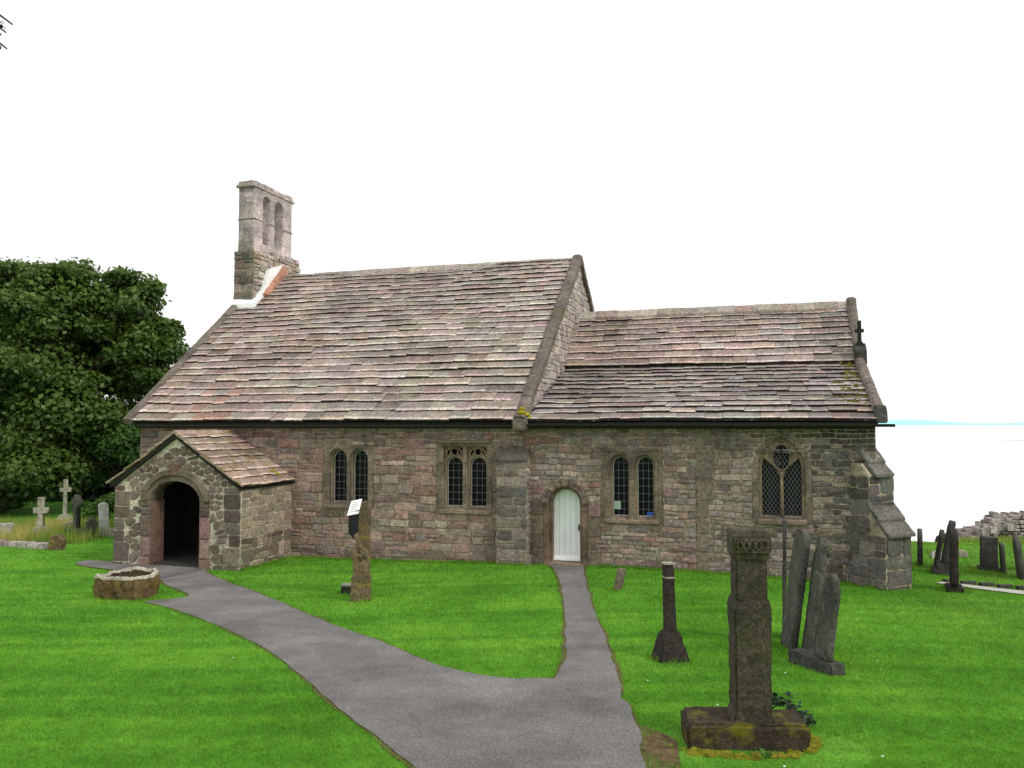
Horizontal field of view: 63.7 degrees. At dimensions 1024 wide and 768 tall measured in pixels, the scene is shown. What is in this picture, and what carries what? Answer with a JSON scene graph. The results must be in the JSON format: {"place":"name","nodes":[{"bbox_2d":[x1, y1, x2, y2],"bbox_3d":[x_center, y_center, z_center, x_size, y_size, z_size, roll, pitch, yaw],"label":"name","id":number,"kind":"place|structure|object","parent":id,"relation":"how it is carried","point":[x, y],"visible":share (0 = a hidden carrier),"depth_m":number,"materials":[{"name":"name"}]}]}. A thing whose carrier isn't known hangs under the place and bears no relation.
{"place":"outdoors","nodes":[
{"label":"outdoors","id":0,"kind":"place"},
{"bbox_2d":[0,514,113,544],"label":"tall grass","id":1,"kind":"structure","parent":0,"point":[23,530],"depth_m":23.87,"materials":[{"name":"green plant"}]},
{"bbox_2d":[75,560,199,577],"bbox_3d":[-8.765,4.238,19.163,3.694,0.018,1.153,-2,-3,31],"label":"path","id":2,"kind":"structure","parent":0,"point":[166,570],"depth_m":19.15,"materials":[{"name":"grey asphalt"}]},
{"bbox_2d":[145,566,645,767],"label":"path","id":3,"kind":"structure","parent":0,"point":[413,710],"depth_m":8.46,"materials":[{"name":"grey asphalt"}]},
{"bbox_2d":[0,496,1023,767],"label":"ground","id":4,"kind":"structure","parent":0,"point":[26,510],"depth_m":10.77,"materials":[{"name":"green plant"}]},
{"bbox_2d":[0,14,12,48],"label":"overhanging tree","id":5,"kind":"object","parent":4,"relation":"on","point":[1,26],"visible":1,"depth_m":6.64,"materials":[{"name":"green plant"}]},
{"bbox_2d":[0,523,13,535],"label":"gravestone","id":6,"kind":"object","parent":4,"relation":"on","point":[8,525],"visible":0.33,"depth_m":23.65,"materials":[{"name":"grey stone"}]},
{"bbox_2d":[0,539,48,548],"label":"grave kerb","id":7,"kind":"structure","parent":4,"relation":"on","point":[28,544],"depth_m":22.22,"materials":[{"name":"stone"}]},
{"bbox_2d":[33,497,48,535],"bbox_3d":[-13.799,3.971,24.134,0.498,1.306,0.412,0,-3,-8],"label":"grave cross","id":8,"kind":"object","parent":4,"relation":"on","point":[41,509],"visible":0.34,"depth_m":24.09,"materials":[{"name":"grey stone"}]},
{"bbox_2d":[48,534,65,550],"bbox_3d":[-12.101,4.269,21.922,0.368,0.526,0.316,0,-3,0],"label":"boulder","id":9,"kind":"object","parent":4,"relation":"on","point":[57,542],"visible":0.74,"depth_m":21.79,"materials":[{"name":"stone"}]},
{"bbox_2d":[57,479,72,520],"bbox_3d":[-15.249,4.043,28.136,0.497,1.555,0.362,1,-3,-12],"label":"grave cross","id":10,"kind":"object","parent":4,"relation":"on","point":[65,490],"visible":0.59,"depth_m":28.10,"materials":[{"name":"grey stone"}]},
{"bbox_2d":[63,495,84,535],"bbox_3d":[-12.849,3.957,24.337,0.746,1.356,0.612,-2,-4,38],"label":"grave cross","id":11,"kind":"object","parent":4,"relation":"on","point":[77,501],"visible":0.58,"depth_m":24.27,"materials":[{"name":"grey stone"}]},
{"bbox_2d":[37,475,113,501],"bbox_3d":[-22.526,3.770,36.859,13.669,4.806,7.091,0,-3,0],"label":"hedge tree","id":12,"kind":"object","parent":4,"relation":"on","point":[101,491],"visible":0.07,"depth_m":35.99,"materials":[{"name":"green plant"}]},
{"bbox_2d":[85,518,97,537],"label":"gravestone","id":13,"kind":"object","parent":4,"relation":"on","point":[92,523],"visible":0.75,"depth_m":24.30,"materials":[{"name":"grey stone"}]},
{"bbox_2d":[0,256,190,513],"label":"sycamore tree","id":14,"kind":"object","parent":4,"relation":"on","point":[78,341],"visible":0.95,"depth_m":31.18,"materials":[{"name":"green plant"}]},
{"bbox_2d":[81,492,114,519],"bbox_3d":[-14.310,4.270,29.219,1.808,1.226,1.354,0,-3,0],"label":"bush","id":15,"kind":"object","parent":4,"relation":"on","point":[89,510],"visible":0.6,"depth_m":28.88,"materials":[{"name":"green plant"}]},
{"bbox_2d":[62,400,140,512],"bbox_3d":[-15.964,2.818,33.145,6.649,4.943,7.199,0,-3,0],"label":"holly tree","id":16,"kind":"object","parent":4,"relation":"on","point":[116,452],"visible":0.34,"depth_m":30.80,"materials":[{"name":"green plant"}]},
{"bbox_2d":[97,502,108,535],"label":"gravestone","id":17,"kind":"object","parent":4,"relation":"on","point":[103,510],"visible":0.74,"depth_m":24.56,"materials":[{"name":"white stone"}]},
{"bbox_2d":[109,528,113,537],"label":"gravestone","id":18,"kind":"object","parent":4,"relation":"on","point":[111,532],"visible":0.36,"depth_m":24.33,"materials":[{"name":"grey stone"}]},
{"bbox_2d":[93,566,159,600],"bbox_3d":[-7.226,3.873,15.752,1.083,0.607,1.159,-1,-3,14],"label":"stone trough","id":19,"kind":"object","parent":4,"relation":"on","point":[134,583],"visible":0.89,"depth_m":15.27,"materials":[{"name":"brown stone"}]},
{"bbox_2d":[341,583,350,593],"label":"stone block","id":20,"kind":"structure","parent":4,"relation":"on","point":[345,587],"depth_m":15.66,"materials":[{"name":"stone"}]},
{"bbox_2d":[347,499,370,572],"bbox_3d":[-2.858,3.108,15.362,0.445,1.904,0.240,1,-3,-12],"label":"information post","id":21,"kind":"object","parent":4,"relation":"on","point":[359,523],"visible":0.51,"depth_m":15.37,"materials":[{"name":"stone"}]},
{"bbox_2d":[349,533,371,601],"bbox_3d":[-2.746,3.355,14.902,0.407,1.331,0.284,0,-3,-6],"label":"carved stone","id":22,"kind":"object","parent":4,"relation":"on","point":[361,581],"visible":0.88,"depth_m":14.81,"materials":[{"name":"brown stone"}]},
{"bbox_2d":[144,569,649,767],"bbox_3d":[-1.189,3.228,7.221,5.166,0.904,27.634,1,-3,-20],"label":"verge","id":23,"kind":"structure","parent":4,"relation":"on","point":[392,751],"depth_m":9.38,"materials":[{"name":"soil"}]},
{"bbox_2d":[105,180,915,590],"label":"church","id":24,"kind":"structure","parent":4,"relation":"on","point":[525,412],"depth_m":19.86,"materials":[{"name":"stone"}]},
{"bbox_2d":[322,444,373,508],"bbox_3d":[-4.010,2.267,20.308,1.380,1.560,0.290,-1,-3,17],"label":"window","id":25,"kind":"structure","parent":24,"relation":"in","point":[348,469],"depth_m":20.38,"materials":[{"name":"stone"}]},
{"bbox_2d":[436,440,492,514],"bbox_3d":[-1.099,2.179,19.400,1.400,1.728,0.297,-1,-3,17],"label":"window","id":26,"kind":"structure","parent":24,"relation":"in","point":[464,484],"depth_m":19.45,"materials":[{"name":"stone"}]},
{"bbox_2d":[554,489,579,560],"bbox_3d":[1.264,3.206,18.766,0.670,1.635,0.098,-1,-3,17],"label":"door","id":27,"kind":"structure","parent":24,"relation":"in","point":[566,502],"depth_m":18.79,"materials":[{"name":"white paint"}]},
{"bbox_2d":[601,449,662,524],"bbox_3d":[2.660,2.252,18.229,1.350,1.630,0.290,-1,-3,17],"label":"window","id":28,"kind":"structure","parent":24,"relation":"in","point":[631,480],"depth_m":18.27,"materials":[{"name":"stone"}]},
{"bbox_2d":[752,433,811,525],"bbox_3d":[5.661,1.976,17.301,1.180,1.910,0.300,-1,-3,17],"label":"window","id":29,"kind":"structure","parent":24,"relation":"in","point":[781,482],"depth_m":17.36,"materials":[{"name":"stone"}]},
{"bbox_2d":[94,554,1018,672],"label":"long grass","id":30,"kind":"structure","parent":4,"relation":"on","point":[509,564],"depth_m":17.89,"materials":[{"name":"green plant"}]},
{"bbox_2d":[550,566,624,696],"bbox_3d":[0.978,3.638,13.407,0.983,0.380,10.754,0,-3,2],"label":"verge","id":31,"kind":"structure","parent":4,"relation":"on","point":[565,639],"depth_m":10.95,"materials":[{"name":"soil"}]},
{"bbox_2d":[613,568,625,590],"bbox_3d":[1.992,3.714,15.349,0.263,0.582,0.119,0,-3,-10],"label":"leaning stone","id":32,"kind":"object","parent":4,"relation":"on","point":[620,578],"visible":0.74,"depth_m":15.30,"materials":[{"name":"stone"}]},
{"bbox_2d":[638,724,679,767],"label":"verge","id":33,"kind":"structure","parent":4,"relation":"on","point":[657,745],"depth_m":6.92,"materials":[{"name":"soil"}]},
{"bbox_2d":[651,561,689,663],"bbox_3d":[1.928,2.827,10.073,0.409,1.286,0.388,0,-3,-8],"label":"stone post","id":34,"kind":"object","parent":4,"relation":"on","point":[668,645],"visible":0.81,"depth_m":10.01,"materials":[{"name":"grey stone"}]},
{"bbox_2d":[680,527,810,751],"bbox_3d":[1.998,2.251,7.156,1.033,1.994,0.490,0,-3,4],"label":"cross shaft","id":35,"kind":"object","parent":4,"relation":"on","point":[748,718],"visible":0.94,"depth_m":7.00,"materials":[{"name":"grey stone"}]},
{"bbox_2d":[669,734,823,760],"bbox_3d":[2.049,3.069,6.902,1.408,0.091,0.524,1,-3,-11],"label":"moss cushion","id":36,"kind":"object","parent":4,"relation":"on","point":[814,745],"visible":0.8,"depth_m":6.79,"materials":[{"name":"plant"}]},
{"bbox_2d":[756,747,774,758],"bbox_3d":[2.051,2.994,6.658,0.176,0.078,0.112,-1,-3,21],"label":"weed","id":37,"kind":"object","parent":4,"relation":"on","point":[768,754],"visible":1,"depth_m":6.66,"materials":[{"name":"green plant"}]},
{"bbox_2d":[782,517,786,624],"bbox_3d":[3.795,2.772,11.473,0.086,1.785,0.507,-1,-3,18],"label":"gravestone","id":38,"kind":"object","parent":4,"relation":"on","point":[784,563],"visible":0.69,"depth_m":11.26,"materials":[{"name":"stone"}]},
{"bbox_2d":[772,691,815,725],"bbox_3d":[2.531,2.964,7.479,0.419,0.344,0.507,3,-4,-43],"label":"ivy","id":39,"kind":"object","parent":4,"relation":"on","point":[807,720],"visible":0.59,"depth_m":7.49,"materials":[{"name":"green plant"}]},
{"bbox_2d":[781,529,809,648],"bbox_3d":[3.719,2.768,10.824,0.321,1.710,0.470,0,-3,2],"label":"gravestone","id":40,"kind":"object","parent":4,"relation":"on","point":[795,592],"visible":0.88,"depth_m":10.70,"materials":[{"name":"grey stone"}]},
{"bbox_2d":[803,570,823,651],"bbox_3d":[3.693,2.936,10.153,0.239,1.216,0.346,0,-3,10],"label":"gravestone","id":41,"kind":"object","parent":4,"relation":"on","point":[814,605],"visible":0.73,"depth_m":10.03,"materials":[{"name":"grey stone"}]},
{"bbox_2d":[802,536,826,651],"bbox_3d":[3.844,2.770,10.466,0.313,1.657,0.370,0,-3,6],"label":"gravestone","id":42,"kind":"object","parent":4,"relation":"on","point":[819,563],"visible":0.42,"depth_m":10.42,"materials":[{"name":"grey stone"}]},
{"bbox_2d":[788,574,844,675],"bbox_3d":[3.630,2.852,9.743,0.338,1.239,0.724,1,-3,-22],"label":"gravestone","id":43,"kind":"object","parent":4,"relation":"on","point":[819,659],"visible":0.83,"depth_m":9.57,"materials":[{"name":"stone"}]},
{"bbox_2d":[917,528,922,565],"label":"gravestone","id":44,"kind":"object","parent":4,"relation":"on","point":[919,547],"visible":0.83,"depth_m":19.31,"materials":[{"name":"grey stone"}]},
{"bbox_2d":[930,551,941,558],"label":"gravestone","id":45,"kind":"object","parent":4,"relation":"on","point":[932,554],"visible":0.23,"depth_m":20.39,"materials":[{"name":"white stone"}]},
{"bbox_2d":[933,529,944,565],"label":"gravestone","id":46,"kind":"object","parent":4,"relation":"on","point":[939,545],"visible":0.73,"depth_m":18.88,"materials":[{"name":"stone"}]},
{"bbox_2d":[931,520,955,575],"bbox_3d":[9.651,3.696,18.391,0.527,1.326,0.728,-1,-3,24],"label":"gravestone","id":47,"kind":"object","parent":4,"relation":"on","point":[941,566],"visible":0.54,"depth_m":18.16,"materials":[{"name":"stone"}]},
{"bbox_2d":[945,530,963,593],"bbox_3d":[8.680,3.528,16.197,0.307,1.308,0.606,-1,-3,24],"label":"gravestone","id":48,"kind":"object","parent":4,"relation":"on","point":[954,585],"visible":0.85,"depth_m":15.98,"materials":[{"name":"grey stone"}]},
{"bbox_2d":[959,550,967,556],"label":"gravestone","id":49,"kind":"object","parent":4,"relation":"on","point":[963,553],"visible":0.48,"depth_m":20.66,"materials":[{"name":"beige stone"}]},
{"bbox_2d":[934,510,1023,542],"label":"dry stone wall","id":50,"kind":"structure","parent":4,"relation":"on","point":[997,524],"depth_m":26.91,"materials":[{"name":"grey stone"}]},
{"bbox_2d":[943,579,1023,589],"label":"kerb","id":51,"kind":"structure","parent":4,"relation":"on","point":[992,584],"depth_m":16.69,"materials":[{"name":"stone"}]},
{"bbox_2d":[977,535,1000,570],"bbox_3d":[10.951,3.940,18.930,0.469,0.869,0.427,-1,-3,24],"label":"gravestone","id":52,"kind":"object","parent":4,"relation":"on","point":[988,552],"visible":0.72,"depth_m":18.80,"materials":[{"name":"stone"}]},
{"bbox_2d":[959,534,1023,542],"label":"headland grass","id":53,"kind":"structure","parent":4,"relation":"on","point":[1005,538],"depth_m":25.72,"materials":[{"name":"green plant"}]},
{"bbox_2d":[998,542,1006,573],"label":"gravestone","id":54,"kind":"object","parent":4,"relation":"on","point":[1002,558],"visible":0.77,"depth_m":18.27,"materials":[{"name":"grey stone"}]},
{"bbox_2d":[1012,535,1023,579],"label":"gravestone","id":55,"kind":"object","parent":4,"relation":"on","point":[1018,554],"visible":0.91,"depth_m":17.60,"materials":[{"name":"grey stone"}]},
{"bbox_2d":[0,0,1023,422],"label":"sky","id":56,"kind":"structure","parent":0,"point":[691,153],"materials":[{"name":"white"}]},
{"bbox_2d":[551,565,620,696],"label":"path","id":57,"kind":"structure","parent":0,"point":[589,663],"depth_m":10.88,"materials":[{"name":"grey asphalt"}]},
{"bbox_2d":[875,425,1023,541],"bbox_3d":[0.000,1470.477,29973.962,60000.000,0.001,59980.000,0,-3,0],"label":"sea","id":58,"kind":"structure","parent":0,"point":[964,475],"depth_m":267.47,"materials":[{"name":"white liquid"}]},
{"bbox_2d":[878,420,1023,424],"bbox_3d":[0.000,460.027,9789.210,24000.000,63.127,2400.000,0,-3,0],"label":"hills","id":59,"kind":"structure","parent":0,"point":[914,422],"depth_m":8796.12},
{"bbox_2d":[936,581,1023,594],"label":"side path","id":60,"kind":"structure","parent":0,"point":[996,589],"depth_m":16.36,"materials":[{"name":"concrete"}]}
]}

